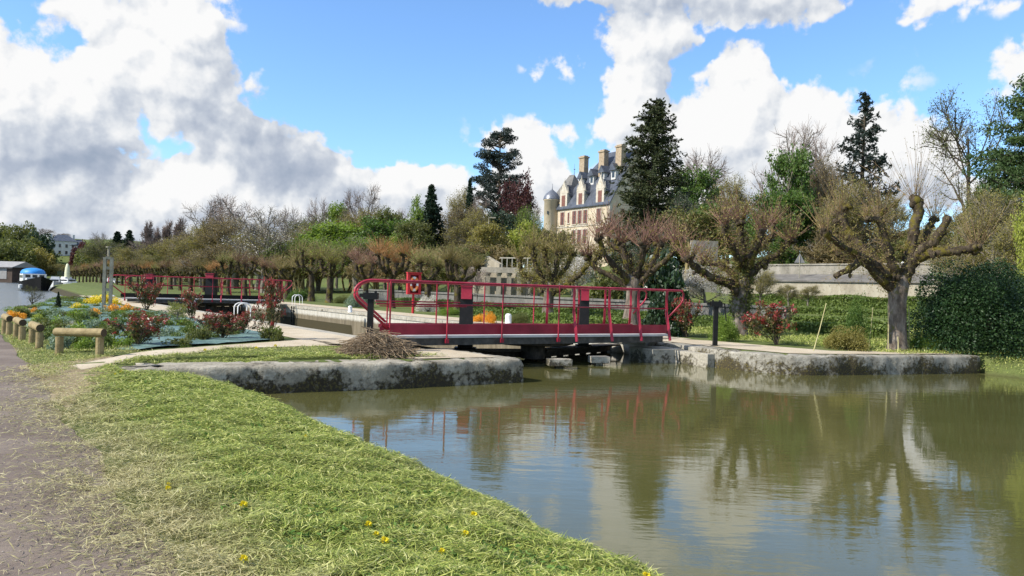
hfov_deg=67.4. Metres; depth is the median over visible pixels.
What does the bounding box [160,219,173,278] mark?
poplar tree
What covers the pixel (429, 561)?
grass
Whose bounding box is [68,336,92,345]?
bed plant
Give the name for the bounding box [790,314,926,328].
hedge
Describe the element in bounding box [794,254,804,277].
road sign
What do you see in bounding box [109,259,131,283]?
pollarded plane
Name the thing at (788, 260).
leafy tree
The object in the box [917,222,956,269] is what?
leafy tree
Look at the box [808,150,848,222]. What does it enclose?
leafy tree
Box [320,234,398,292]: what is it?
leafy tree
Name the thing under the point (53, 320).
bed plant
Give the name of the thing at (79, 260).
leafy tree
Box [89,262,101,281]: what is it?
pollarded plane
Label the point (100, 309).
bed plant
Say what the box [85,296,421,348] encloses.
quay path
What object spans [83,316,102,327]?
bed plant
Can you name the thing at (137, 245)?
leafy tree
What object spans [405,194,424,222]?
leafy tree
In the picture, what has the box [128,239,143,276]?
bare tree
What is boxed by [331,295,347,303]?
shrub
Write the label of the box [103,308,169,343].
photinia bush
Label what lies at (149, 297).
photinia bush
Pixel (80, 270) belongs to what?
pollarded plane
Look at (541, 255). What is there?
leafy tree
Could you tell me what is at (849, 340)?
shrub
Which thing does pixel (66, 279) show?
motor cruiser
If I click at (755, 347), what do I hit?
quay paving
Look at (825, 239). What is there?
leafy tree
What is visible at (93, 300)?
bed plant
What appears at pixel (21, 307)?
bed plant
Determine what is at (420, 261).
pollarded plane
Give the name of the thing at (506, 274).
colonnade
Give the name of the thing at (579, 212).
window
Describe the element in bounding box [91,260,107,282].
pollarded plane
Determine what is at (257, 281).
leafy tree
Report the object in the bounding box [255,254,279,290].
pollarded plane
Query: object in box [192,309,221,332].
photinia bush
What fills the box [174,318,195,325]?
bed plant
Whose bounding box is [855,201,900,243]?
leafy tree
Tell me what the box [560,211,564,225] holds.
window
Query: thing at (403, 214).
bare tree
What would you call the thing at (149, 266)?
pollarded plane
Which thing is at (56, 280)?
motor cruiser
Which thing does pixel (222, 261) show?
pollarded plane
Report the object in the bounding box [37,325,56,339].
bed plant
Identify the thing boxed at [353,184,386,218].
bare tree
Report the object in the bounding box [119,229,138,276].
conifer tree
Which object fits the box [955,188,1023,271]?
leafy tree
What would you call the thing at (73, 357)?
verge grass
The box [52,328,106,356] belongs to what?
log barrier
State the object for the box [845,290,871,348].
shrub
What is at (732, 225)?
leafy tree
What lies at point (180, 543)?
grass clippings
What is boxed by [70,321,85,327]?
bed plant
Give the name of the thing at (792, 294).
fruit tree
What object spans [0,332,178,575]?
towpath
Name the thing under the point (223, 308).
lock gate
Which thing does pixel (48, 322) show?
bed plant
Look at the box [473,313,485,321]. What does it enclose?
shrub
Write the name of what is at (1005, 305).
laurel bush
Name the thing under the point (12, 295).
river water
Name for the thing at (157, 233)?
poplar tree
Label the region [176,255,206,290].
pollarded plane
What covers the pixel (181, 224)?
poplar tree
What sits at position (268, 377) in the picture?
quay edge
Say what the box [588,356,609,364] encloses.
timber fender
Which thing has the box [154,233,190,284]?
leafy tree
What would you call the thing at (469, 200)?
conifer tree
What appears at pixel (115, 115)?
sky
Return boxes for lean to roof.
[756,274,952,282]
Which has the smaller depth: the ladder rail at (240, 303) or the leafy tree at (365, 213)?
the ladder rail at (240, 303)
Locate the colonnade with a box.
[471,257,533,295]
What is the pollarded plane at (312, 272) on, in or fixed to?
on the ground at (86, 288)
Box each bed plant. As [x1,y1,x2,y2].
[4,306,30,311]
[7,311,26,318]
[12,306,33,316]
[16,305,41,307]
[26,318,59,331]
[27,310,51,317]
[29,302,51,306]
[30,314,42,319]
[36,308,62,311]
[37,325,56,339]
[44,315,72,323]
[46,334,74,350]
[48,307,63,315]
[49,319,71,327]
[51,316,62,326]
[67,309,91,318]
[68,312,86,319]
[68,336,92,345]
[69,302,84,307]
[69,316,85,322]
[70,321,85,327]
[70,337,94,350]
[72,304,90,308]
[82,331,118,349]
[83,295,100,303]
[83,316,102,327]
[88,310,99,317]
[90,294,108,302]
[91,307,109,310]
[92,324,120,334]
[98,320,119,329]
[104,303,123,310]
[105,315,126,325]
[106,297,122,304]
[109,336,134,349]
[120,303,135,309]
[149,315,167,321]
[151,332,177,336]
[154,310,173,317]
[158,326,182,334]
[160,337,192,346]
[162,318,180,325]
[168,332,184,336]
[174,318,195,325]
[174,341,191,347]
[176,319,194,325]
[178,321,199,331]
[178,324,198,332]
[184,325,212,339]
[256,324,284,341]
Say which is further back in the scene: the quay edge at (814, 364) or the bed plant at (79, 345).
the quay edge at (814, 364)
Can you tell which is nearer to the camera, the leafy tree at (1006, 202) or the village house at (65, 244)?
the leafy tree at (1006, 202)
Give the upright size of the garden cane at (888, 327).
1.432 m
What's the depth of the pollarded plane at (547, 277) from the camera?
38.57 m
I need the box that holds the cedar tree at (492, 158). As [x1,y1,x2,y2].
[463,127,527,264]
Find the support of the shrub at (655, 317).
on the ground at (86, 288)
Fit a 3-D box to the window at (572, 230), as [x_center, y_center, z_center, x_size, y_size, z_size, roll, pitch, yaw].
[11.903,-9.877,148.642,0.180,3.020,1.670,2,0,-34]
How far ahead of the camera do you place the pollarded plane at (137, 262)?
119.48 m
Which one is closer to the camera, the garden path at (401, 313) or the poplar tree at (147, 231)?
the garden path at (401, 313)
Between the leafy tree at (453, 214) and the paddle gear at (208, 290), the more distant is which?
the leafy tree at (453, 214)
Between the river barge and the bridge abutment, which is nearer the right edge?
the bridge abutment
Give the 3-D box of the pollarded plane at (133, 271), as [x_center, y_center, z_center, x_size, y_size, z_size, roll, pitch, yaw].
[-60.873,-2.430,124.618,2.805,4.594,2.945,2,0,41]
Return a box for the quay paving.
[663,338,952,353]
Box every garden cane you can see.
[813,303,826,350]
[868,308,872,345]
[887,303,888,349]
[908,306,909,346]
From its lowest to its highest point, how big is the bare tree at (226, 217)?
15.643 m
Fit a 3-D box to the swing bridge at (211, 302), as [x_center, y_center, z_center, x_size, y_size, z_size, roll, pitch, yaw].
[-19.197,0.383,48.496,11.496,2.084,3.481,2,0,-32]
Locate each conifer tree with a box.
[105,231,122,277]
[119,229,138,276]
[415,184,448,291]
[458,178,475,271]
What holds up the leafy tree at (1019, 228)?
on the ground at (86, 288)
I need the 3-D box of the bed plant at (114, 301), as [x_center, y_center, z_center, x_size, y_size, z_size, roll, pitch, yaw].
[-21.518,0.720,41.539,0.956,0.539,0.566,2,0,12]
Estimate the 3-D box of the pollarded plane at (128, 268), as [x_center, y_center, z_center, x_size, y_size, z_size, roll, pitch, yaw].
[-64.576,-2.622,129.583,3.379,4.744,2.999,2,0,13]
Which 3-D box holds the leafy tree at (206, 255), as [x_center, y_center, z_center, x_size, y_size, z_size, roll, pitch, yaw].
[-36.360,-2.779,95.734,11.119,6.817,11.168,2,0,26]
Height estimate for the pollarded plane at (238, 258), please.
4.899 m
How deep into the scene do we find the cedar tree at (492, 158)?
102.56 m
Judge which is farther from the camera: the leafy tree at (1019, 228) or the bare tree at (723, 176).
the bare tree at (723, 176)
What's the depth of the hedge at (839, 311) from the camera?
44.33 m
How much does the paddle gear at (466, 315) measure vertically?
1.850 m
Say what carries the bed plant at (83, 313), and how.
on the flower bed
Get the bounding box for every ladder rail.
[234,302,250,315]
[290,294,302,325]
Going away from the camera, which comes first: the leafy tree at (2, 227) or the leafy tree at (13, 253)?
the leafy tree at (13, 253)
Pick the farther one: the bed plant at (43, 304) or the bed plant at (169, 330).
the bed plant at (43, 304)
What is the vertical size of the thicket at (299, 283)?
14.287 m
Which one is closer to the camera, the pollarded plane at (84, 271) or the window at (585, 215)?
the window at (585, 215)
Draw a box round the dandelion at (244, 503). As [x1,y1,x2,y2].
[240,500,247,507]
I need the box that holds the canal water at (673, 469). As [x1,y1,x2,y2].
[259,352,1023,575]
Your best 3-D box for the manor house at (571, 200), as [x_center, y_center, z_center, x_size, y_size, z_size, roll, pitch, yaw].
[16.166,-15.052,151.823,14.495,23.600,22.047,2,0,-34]
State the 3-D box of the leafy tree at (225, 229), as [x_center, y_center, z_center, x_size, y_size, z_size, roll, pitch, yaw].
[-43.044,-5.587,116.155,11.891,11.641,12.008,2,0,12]
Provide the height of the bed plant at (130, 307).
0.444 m
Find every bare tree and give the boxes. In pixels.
[38,228,55,234]
[89,233,108,242]
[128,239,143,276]
[176,196,224,248]
[204,203,241,234]
[205,193,260,286]
[217,204,299,292]
[275,206,303,232]
[306,194,329,224]
[341,187,362,221]
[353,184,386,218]
[396,209,410,219]
[469,196,490,232]
[530,201,542,230]
[674,146,734,203]
[749,116,837,204]
[809,132,841,176]
[910,83,1023,219]
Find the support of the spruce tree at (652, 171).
on the ground at (86, 288)
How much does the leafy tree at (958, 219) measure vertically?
7.042 m
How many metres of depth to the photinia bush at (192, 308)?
28.23 m
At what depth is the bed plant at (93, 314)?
26.48 m
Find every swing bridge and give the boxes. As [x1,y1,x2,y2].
[108,275,292,310]
[353,279,684,358]
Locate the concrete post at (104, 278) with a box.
[102,246,113,307]
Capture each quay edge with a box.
[113,346,523,393]
[648,341,979,374]
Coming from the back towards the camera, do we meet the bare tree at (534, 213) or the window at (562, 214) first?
the window at (562, 214)
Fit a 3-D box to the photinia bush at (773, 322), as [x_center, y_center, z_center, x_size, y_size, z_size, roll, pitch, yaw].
[8.122,1.095,24.601,1.776,1.465,2.068,2,0,3]
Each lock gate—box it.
[153,302,240,315]
[438,343,619,356]
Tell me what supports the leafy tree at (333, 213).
on the ground at (86, 288)
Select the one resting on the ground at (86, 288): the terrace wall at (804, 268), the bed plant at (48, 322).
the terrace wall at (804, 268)
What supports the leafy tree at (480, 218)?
on the ground at (86, 288)
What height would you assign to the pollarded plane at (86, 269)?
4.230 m
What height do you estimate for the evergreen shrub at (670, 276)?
4.560 m
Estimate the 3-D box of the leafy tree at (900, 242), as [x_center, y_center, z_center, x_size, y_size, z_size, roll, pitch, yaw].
[33.283,-2.237,63.427,6.874,4.194,6.914,2,0,-41]
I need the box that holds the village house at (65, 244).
[49,234,77,255]
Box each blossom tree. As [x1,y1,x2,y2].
[549,254,600,297]
[682,267,729,302]
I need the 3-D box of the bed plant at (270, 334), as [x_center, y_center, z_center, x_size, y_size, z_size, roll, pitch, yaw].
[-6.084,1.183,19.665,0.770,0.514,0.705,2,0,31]
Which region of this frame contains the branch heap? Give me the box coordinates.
[329,326,429,359]
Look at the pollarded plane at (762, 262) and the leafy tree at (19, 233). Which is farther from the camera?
the leafy tree at (19, 233)
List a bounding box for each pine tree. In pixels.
[961,73,1023,218]
[983,119,1023,206]
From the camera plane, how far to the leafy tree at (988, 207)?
43.97 m
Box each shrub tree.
[460,266,492,293]
[513,270,540,295]
[750,270,784,303]
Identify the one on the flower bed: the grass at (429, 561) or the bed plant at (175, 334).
the bed plant at (175, 334)
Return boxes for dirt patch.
[18,355,116,406]
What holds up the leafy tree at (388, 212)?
on the ground at (86, 288)
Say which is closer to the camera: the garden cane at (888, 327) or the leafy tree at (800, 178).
the garden cane at (888, 327)
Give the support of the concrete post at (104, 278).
on the flower bed
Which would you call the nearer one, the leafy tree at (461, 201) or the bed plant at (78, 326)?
the bed plant at (78, 326)
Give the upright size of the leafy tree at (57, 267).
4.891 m
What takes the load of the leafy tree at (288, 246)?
on the ground at (86, 288)
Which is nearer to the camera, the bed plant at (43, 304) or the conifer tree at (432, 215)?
the bed plant at (43, 304)
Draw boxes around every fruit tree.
[777,284,800,305]
[795,286,822,306]
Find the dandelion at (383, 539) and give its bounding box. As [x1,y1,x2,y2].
[380,536,388,543]
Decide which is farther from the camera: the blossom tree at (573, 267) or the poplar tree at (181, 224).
the poplar tree at (181, 224)
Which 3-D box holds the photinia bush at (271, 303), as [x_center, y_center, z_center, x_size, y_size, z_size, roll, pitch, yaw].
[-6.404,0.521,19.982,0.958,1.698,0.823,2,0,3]
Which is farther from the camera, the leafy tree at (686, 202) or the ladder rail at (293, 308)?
the leafy tree at (686, 202)
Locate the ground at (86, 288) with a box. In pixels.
[0,238,1023,575]
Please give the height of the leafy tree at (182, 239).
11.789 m
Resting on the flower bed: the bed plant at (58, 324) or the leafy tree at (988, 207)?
the bed plant at (58, 324)
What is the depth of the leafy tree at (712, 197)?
85.74 m
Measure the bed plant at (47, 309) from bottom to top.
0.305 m
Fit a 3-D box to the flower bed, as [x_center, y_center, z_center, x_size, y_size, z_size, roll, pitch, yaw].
[-19.094,0.954,33.586,5.678,0.138,42.172,2,0,-36]
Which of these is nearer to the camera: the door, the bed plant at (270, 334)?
the bed plant at (270, 334)
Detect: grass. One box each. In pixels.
[0,320,391,379]
[0,349,663,575]
[687,326,1023,373]
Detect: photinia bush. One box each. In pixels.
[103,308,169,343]
[126,274,165,309]
[174,288,203,318]
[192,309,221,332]
[206,311,246,337]
[231,311,263,332]
[252,276,285,328]
[670,295,703,336]
[740,300,798,344]
[741,309,766,337]
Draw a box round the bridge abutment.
[629,346,714,366]
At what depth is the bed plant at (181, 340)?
16.98 m
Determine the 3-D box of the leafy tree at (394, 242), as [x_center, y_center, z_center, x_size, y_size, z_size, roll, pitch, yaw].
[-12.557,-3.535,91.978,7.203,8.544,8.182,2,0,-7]
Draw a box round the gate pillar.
[689,240,717,291]
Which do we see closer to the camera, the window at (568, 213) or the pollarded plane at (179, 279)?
the pollarded plane at (179, 279)
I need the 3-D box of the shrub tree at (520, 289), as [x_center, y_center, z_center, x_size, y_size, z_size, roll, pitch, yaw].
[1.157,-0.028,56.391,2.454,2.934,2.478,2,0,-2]
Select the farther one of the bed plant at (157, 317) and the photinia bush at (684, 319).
the photinia bush at (684, 319)
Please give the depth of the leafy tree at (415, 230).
88.48 m
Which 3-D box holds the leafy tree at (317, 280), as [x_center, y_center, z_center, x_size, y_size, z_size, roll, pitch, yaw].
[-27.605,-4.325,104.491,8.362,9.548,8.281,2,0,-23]
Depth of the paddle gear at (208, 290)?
57.72 m
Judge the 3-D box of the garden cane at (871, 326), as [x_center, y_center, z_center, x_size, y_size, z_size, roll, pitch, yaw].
[11.017,1.236,23.579,0.034,1.299,0.302,2,0,45]
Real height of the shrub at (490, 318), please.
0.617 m
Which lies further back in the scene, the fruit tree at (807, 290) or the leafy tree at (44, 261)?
the leafy tree at (44, 261)
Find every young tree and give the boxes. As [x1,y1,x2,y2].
[23,285,46,304]
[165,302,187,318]
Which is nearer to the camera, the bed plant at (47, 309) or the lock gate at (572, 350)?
the lock gate at (572, 350)
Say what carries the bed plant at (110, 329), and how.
on the flower bed
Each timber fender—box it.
[546,358,571,367]
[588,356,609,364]
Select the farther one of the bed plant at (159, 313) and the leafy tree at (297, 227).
the leafy tree at (297, 227)
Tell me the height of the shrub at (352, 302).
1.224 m
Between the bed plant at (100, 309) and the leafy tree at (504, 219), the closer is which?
the bed plant at (100, 309)
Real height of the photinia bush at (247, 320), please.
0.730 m
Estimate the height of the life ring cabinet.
2.260 m
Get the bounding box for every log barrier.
[1,313,12,335]
[13,317,26,342]
[28,321,44,348]
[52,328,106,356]
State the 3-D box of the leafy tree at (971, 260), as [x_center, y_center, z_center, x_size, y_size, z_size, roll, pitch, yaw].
[25.794,-0.622,44.286,4.214,4.601,4.232,2,0,15]
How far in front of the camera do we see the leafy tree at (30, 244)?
301.67 m
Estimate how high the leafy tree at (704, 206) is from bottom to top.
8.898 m
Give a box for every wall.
[108,296,358,337]
[225,303,648,353]
[358,289,790,317]
[479,254,502,266]
[722,262,1000,293]
[750,281,939,297]
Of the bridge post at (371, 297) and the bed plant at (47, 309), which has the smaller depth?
the bridge post at (371, 297)
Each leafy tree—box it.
[0,222,14,238]
[0,235,63,265]
[0,239,40,268]
[1,220,37,244]
[25,228,55,255]
[31,246,57,274]
[47,263,73,275]
[68,239,85,266]
[72,240,102,276]
[78,236,126,277]
[87,242,117,267]
[102,245,153,283]
[118,238,163,282]
[131,241,187,283]
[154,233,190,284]
[161,220,219,287]
[167,239,210,272]
[168,240,260,291]
[170,222,232,265]
[192,214,256,288]
[224,229,280,289]
[247,222,294,291]
[259,236,326,291]
[281,213,331,285]
[291,222,320,290]
[292,219,363,291]
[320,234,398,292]
[321,199,351,287]
[329,210,358,288]
[335,205,385,281]
[352,214,415,288]
[370,206,406,289]
[382,223,435,289]
[391,217,436,251]
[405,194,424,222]
[437,203,476,288]
[439,211,499,252]
[441,185,477,246]
[457,204,492,244]
[465,221,517,265]
[484,207,521,260]
[497,166,537,228]
[504,219,539,267]
[511,204,545,263]
[523,238,556,295]
[553,250,600,296]
[622,233,678,270]
[662,189,700,270]
[666,164,722,208]
[666,221,683,269]
[680,199,736,247]
[701,190,751,264]
[713,172,752,261]
[721,211,766,256]
[744,189,785,263]
[763,143,816,229]
[767,236,806,263]
[770,186,823,263]
[797,214,879,261]
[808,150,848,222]
[814,191,871,249]
[825,171,891,252]
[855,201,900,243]
[870,189,912,233]
[875,236,930,262]
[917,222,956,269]
[923,240,993,286]
[931,203,972,277]
[933,183,991,244]
[951,181,1023,272]
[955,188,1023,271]
[982,211,1023,279]
[1010,192,1023,277]
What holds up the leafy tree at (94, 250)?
on the ground at (86, 288)
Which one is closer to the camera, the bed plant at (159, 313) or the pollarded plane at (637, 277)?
the bed plant at (159, 313)
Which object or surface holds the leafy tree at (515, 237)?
on the ground at (86, 288)
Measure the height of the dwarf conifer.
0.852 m
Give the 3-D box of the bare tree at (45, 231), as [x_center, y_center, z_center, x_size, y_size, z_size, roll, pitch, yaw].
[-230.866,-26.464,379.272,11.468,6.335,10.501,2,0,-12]
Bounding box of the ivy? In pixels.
[728,253,755,317]
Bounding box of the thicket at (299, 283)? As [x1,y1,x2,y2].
[94,206,908,293]
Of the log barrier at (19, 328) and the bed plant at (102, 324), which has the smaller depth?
the log barrier at (19, 328)
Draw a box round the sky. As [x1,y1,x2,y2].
[0,0,1023,266]
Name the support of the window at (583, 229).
in the manor house at (571, 200)
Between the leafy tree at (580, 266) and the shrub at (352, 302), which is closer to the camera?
the shrub at (352, 302)
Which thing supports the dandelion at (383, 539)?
on the grass at (429, 561)
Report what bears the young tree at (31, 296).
on the flower bed
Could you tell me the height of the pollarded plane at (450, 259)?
4.406 m
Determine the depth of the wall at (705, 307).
47.24 m
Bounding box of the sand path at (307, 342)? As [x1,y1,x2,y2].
[73,339,434,369]
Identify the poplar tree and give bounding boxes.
[139,221,157,250]
[153,225,161,250]
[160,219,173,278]
[170,217,187,252]
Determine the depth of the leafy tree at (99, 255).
198.85 m
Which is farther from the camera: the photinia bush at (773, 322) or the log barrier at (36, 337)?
the photinia bush at (773, 322)
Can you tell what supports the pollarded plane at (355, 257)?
on the ground at (86, 288)
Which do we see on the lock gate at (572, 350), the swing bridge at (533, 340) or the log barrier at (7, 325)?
the swing bridge at (533, 340)
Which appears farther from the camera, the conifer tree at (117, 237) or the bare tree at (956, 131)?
the conifer tree at (117, 237)
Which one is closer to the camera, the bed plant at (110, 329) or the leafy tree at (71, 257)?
the bed plant at (110, 329)
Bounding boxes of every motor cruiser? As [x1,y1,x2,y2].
[50,276,62,286]
[60,264,77,283]
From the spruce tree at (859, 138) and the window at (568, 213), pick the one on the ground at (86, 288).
the spruce tree at (859, 138)
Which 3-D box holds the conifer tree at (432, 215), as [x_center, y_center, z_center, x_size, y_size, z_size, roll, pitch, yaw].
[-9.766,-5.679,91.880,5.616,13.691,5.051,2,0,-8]
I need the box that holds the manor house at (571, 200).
[543,144,657,266]
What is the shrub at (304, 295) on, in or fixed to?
on the ground at (86, 288)
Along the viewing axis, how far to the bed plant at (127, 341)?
16.29 m
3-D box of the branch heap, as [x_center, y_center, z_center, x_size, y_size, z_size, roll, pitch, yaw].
[-2.820,1.125,16.256,2.268,0.638,1.925,2,0,0]
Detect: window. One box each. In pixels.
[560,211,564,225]
[567,212,569,223]
[571,210,576,224]
[571,229,576,244]
[576,229,581,242]
[577,209,582,224]
[582,209,587,222]
[582,228,587,243]
[596,207,601,222]
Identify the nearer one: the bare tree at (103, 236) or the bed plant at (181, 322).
the bed plant at (181, 322)
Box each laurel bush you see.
[907,257,1023,362]
[924,272,1023,349]
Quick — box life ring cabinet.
[406,272,421,313]
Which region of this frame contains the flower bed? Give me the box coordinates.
[23,298,269,349]
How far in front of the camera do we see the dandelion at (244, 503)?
5.20 m
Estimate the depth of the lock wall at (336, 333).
25.61 m
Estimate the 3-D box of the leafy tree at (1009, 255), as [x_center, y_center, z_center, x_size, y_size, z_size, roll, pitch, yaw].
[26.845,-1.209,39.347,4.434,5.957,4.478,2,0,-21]
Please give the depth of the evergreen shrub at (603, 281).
46.00 m
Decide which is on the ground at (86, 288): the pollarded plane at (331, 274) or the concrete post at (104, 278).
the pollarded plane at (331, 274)
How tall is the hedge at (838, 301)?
1.069 m
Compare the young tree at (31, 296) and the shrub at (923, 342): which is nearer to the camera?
the shrub at (923, 342)
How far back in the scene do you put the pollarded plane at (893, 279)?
23.05 m
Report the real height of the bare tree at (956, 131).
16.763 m
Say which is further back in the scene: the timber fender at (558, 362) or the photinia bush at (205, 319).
the photinia bush at (205, 319)
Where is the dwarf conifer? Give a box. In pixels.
[54,292,61,306]
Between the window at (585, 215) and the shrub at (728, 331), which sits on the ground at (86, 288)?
the shrub at (728, 331)
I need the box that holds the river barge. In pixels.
[18,268,52,290]
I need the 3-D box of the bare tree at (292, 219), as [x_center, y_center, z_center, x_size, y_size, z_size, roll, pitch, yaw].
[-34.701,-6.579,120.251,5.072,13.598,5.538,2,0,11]
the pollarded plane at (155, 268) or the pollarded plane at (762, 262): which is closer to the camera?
the pollarded plane at (762, 262)
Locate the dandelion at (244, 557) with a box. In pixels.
[239,554,247,564]
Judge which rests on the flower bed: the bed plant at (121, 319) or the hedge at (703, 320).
the bed plant at (121, 319)
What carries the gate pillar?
on the ground at (86, 288)
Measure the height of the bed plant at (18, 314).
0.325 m
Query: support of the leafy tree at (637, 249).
on the ground at (86, 288)
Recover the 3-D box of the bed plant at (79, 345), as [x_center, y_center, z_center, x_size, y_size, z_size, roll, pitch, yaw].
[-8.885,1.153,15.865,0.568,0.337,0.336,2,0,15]
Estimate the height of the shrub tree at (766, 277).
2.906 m
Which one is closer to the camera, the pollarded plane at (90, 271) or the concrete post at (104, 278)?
the concrete post at (104, 278)
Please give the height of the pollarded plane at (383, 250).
5.107 m
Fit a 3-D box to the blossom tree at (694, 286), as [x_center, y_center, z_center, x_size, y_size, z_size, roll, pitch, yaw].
[10.681,0.158,43.614,3.365,2.893,3.398,2,0,44]
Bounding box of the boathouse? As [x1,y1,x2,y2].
[0,261,36,282]
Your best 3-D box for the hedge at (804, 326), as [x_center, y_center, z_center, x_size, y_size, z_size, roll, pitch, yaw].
[8.549,1.435,35.167,1.030,0.758,19.084,2,0,-36]
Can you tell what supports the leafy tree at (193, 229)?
on the ground at (86, 288)
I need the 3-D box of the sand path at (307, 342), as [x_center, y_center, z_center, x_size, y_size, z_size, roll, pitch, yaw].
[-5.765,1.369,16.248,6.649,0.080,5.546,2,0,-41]
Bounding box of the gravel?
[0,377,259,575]
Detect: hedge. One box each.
[395,297,730,328]
[458,307,631,323]
[593,306,911,339]
[692,301,923,318]
[749,293,933,310]
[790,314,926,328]
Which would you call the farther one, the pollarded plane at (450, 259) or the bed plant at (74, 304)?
the pollarded plane at (450, 259)
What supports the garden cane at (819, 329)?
on the quay paving
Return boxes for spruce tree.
[590,97,696,282]
[828,91,901,244]
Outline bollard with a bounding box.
[505,313,511,322]
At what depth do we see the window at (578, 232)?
147.22 m
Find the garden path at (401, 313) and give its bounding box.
[281,302,689,338]
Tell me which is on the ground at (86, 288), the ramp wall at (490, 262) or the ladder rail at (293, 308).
the ramp wall at (490, 262)
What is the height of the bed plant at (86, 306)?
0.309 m
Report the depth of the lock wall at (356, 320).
42.24 m
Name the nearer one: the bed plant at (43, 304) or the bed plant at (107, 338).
the bed plant at (107, 338)
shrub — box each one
[286,288,316,300]
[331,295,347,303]
[343,291,367,307]
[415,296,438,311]
[434,307,459,314]
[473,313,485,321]
[481,310,496,322]
[503,311,530,322]
[589,269,624,299]
[623,247,691,302]
[641,291,688,336]
[707,313,740,341]
[822,324,870,351]
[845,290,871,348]
[907,332,941,350]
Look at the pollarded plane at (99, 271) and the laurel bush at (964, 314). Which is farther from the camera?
the pollarded plane at (99, 271)
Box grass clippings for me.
[0,369,365,575]
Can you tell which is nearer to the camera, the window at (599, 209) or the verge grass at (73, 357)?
the verge grass at (73, 357)
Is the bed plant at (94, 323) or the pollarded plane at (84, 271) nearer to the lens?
the bed plant at (94, 323)
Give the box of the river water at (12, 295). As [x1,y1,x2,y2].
[0,282,61,317]
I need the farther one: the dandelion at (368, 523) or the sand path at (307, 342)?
the sand path at (307, 342)
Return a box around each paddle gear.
[146,273,155,291]
[204,273,217,294]
[454,285,477,349]
[575,289,592,345]
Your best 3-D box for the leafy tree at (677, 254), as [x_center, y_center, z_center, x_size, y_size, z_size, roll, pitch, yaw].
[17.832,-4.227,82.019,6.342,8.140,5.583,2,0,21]
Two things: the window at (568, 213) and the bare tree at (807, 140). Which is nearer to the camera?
the bare tree at (807, 140)
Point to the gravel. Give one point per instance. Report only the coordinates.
(68, 503)
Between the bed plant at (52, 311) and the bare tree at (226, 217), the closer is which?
the bed plant at (52, 311)
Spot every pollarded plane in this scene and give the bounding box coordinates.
[71,267,78,279]
[73,266,83,282]
[77,266,84,281]
[80,262,91,281]
[84,267,94,281]
[86,263,97,281]
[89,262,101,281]
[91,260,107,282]
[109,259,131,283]
[113,263,119,284]
[118,259,134,283]
[128,261,144,285]
[131,258,157,286]
[139,259,159,273]
[149,258,171,288]
[155,257,179,289]
[168,261,191,289]
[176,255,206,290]
[191,255,217,291]
[203,260,227,277]
[213,248,242,294]
[229,247,260,294]
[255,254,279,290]
[269,252,304,299]
[284,237,341,301]
[301,242,354,302]
[341,242,381,292]
[363,231,424,307]
[405,243,447,299]
[430,239,491,310]
[498,218,610,312]
[571,200,708,324]
[666,181,814,335]
[795,121,1011,351]
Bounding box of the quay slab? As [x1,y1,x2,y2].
[408,349,494,358]
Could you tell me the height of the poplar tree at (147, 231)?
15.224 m
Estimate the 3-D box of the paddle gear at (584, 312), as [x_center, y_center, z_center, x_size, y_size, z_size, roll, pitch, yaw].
[2.278,0.901,24.195,0.493,1.880,0.408,2,0,0]
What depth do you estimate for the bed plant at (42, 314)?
26.75 m
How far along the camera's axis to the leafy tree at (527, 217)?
93.65 m
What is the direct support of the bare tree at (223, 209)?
on the ground at (86, 288)
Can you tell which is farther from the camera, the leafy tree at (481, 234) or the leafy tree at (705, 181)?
the leafy tree at (705, 181)
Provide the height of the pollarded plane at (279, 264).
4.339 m
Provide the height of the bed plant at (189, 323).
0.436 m
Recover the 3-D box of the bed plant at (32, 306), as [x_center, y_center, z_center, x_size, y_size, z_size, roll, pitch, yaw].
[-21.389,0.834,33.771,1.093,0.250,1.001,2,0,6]
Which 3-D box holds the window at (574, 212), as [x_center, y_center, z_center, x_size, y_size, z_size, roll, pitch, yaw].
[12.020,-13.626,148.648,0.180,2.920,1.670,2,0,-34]
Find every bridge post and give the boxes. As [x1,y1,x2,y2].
[359,290,378,334]
[707,300,726,345]
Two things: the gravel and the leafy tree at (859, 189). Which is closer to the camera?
the gravel
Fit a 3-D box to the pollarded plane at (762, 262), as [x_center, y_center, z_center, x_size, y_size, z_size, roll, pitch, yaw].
[8.309,-1.074,29.125,6.191,6.035,3.447,2,0,-19]
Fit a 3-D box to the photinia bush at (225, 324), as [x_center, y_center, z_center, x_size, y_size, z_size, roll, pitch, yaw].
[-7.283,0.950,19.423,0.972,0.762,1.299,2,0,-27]
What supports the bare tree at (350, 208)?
on the ground at (86, 288)
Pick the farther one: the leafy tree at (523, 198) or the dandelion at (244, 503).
the leafy tree at (523, 198)
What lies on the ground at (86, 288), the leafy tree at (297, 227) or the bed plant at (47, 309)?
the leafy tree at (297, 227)
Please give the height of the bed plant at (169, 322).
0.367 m
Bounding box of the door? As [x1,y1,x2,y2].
[0,268,6,278]
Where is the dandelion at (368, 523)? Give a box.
[364,520,372,527]
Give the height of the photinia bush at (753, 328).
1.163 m
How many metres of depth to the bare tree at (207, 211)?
133.97 m
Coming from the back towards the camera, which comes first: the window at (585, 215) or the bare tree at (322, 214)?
the window at (585, 215)

